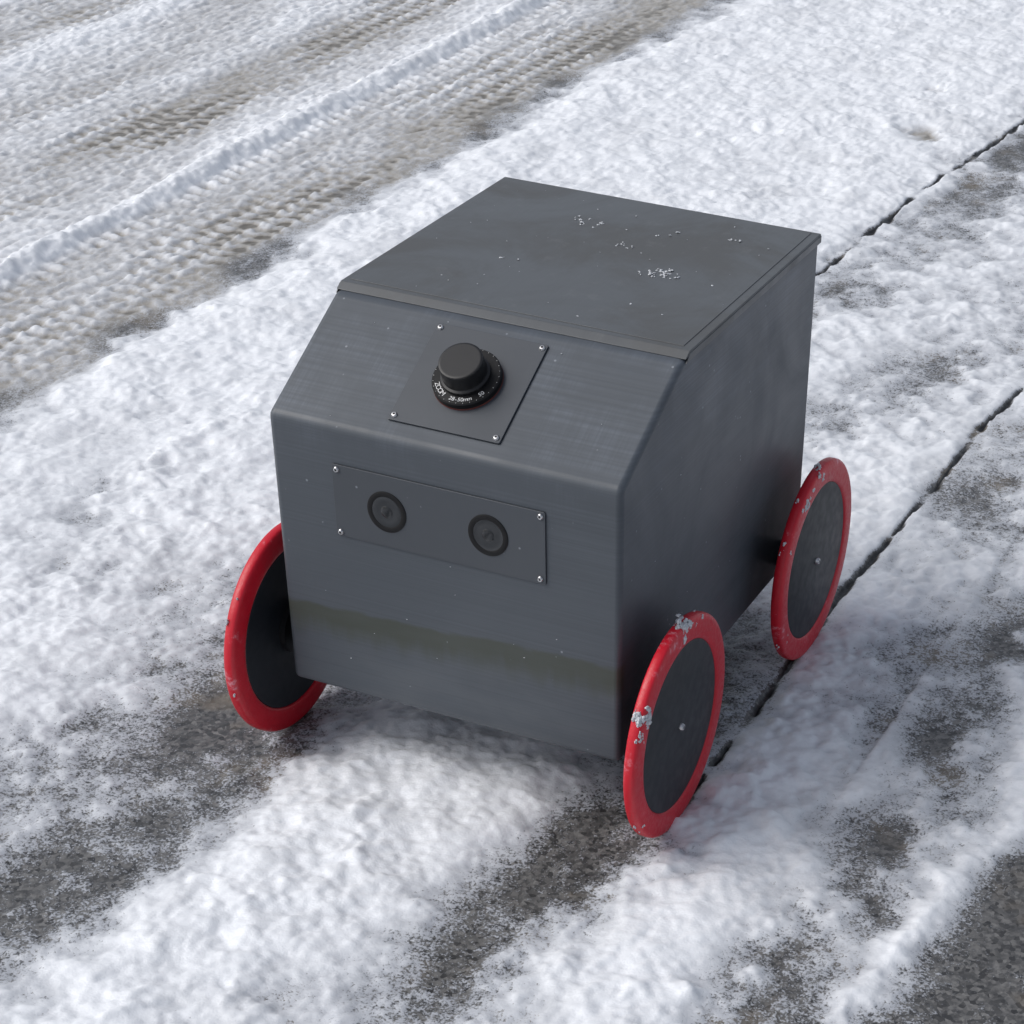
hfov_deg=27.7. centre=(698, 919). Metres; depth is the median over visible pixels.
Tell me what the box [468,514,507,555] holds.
eye ring
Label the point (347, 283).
lid
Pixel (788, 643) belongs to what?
wheel tire
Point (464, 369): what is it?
dial cap
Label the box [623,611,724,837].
wheel tire
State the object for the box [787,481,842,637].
wheel disc
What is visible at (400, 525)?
eye ring
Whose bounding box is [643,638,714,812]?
wheel disc
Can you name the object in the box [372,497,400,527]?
eye cone
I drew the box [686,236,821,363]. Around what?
lid skirt
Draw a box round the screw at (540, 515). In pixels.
[537,513,543,519]
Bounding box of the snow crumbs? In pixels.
[224,190,824,832]
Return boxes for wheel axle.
[279,605,293,652]
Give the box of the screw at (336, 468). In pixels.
[333,466,338,472]
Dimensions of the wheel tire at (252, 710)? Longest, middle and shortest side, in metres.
0.250 x 0.250 x 0.015 m
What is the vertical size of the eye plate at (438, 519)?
0.082 m
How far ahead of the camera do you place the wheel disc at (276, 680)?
2.33 m
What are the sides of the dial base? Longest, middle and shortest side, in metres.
0.074 x 0.074 x 0.003 m
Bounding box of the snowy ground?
[0,0,1023,1023]
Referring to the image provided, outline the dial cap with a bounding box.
[438,343,490,395]
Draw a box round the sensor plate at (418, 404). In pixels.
[388,323,548,444]
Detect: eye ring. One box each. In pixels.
[367,491,405,532]
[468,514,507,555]
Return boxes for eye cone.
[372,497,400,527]
[473,520,502,550]
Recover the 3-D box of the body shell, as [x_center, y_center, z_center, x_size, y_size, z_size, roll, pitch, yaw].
[-0.160,-0.528,2.351,0.405,0.400,0.539,16,40,17]
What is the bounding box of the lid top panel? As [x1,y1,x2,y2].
[351,178,810,345]
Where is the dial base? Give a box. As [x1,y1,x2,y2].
[435,369,503,410]
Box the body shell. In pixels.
[270,247,816,760]
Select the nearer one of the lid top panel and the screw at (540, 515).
the screw at (540, 515)
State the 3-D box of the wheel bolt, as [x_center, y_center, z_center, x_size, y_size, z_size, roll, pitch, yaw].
[-0.018,-0.208,2.228,0.004,0.009,0.009,16,57,17]
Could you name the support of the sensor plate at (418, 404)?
on the body shell
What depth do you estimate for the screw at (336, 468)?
2.14 m
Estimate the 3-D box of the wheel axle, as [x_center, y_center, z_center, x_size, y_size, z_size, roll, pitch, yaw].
[-0.442,-0.331,2.362,0.051,0.060,0.060,16,81,17]
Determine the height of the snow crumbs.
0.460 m
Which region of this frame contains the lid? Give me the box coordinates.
[337,177,820,358]
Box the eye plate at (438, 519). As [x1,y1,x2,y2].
[332,463,546,584]
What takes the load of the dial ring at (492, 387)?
on the sensor plate at (418, 404)
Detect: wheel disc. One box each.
[246,551,313,707]
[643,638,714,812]
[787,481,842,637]
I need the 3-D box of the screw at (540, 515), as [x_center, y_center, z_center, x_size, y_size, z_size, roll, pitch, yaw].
[-0.159,-0.405,2.072,0.007,0.007,0.002,16,40,17]
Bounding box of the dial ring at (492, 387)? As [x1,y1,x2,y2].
[432,349,502,408]
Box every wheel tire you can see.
[224,523,326,731]
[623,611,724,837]
[770,457,850,659]
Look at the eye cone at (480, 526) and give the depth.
2.11 m

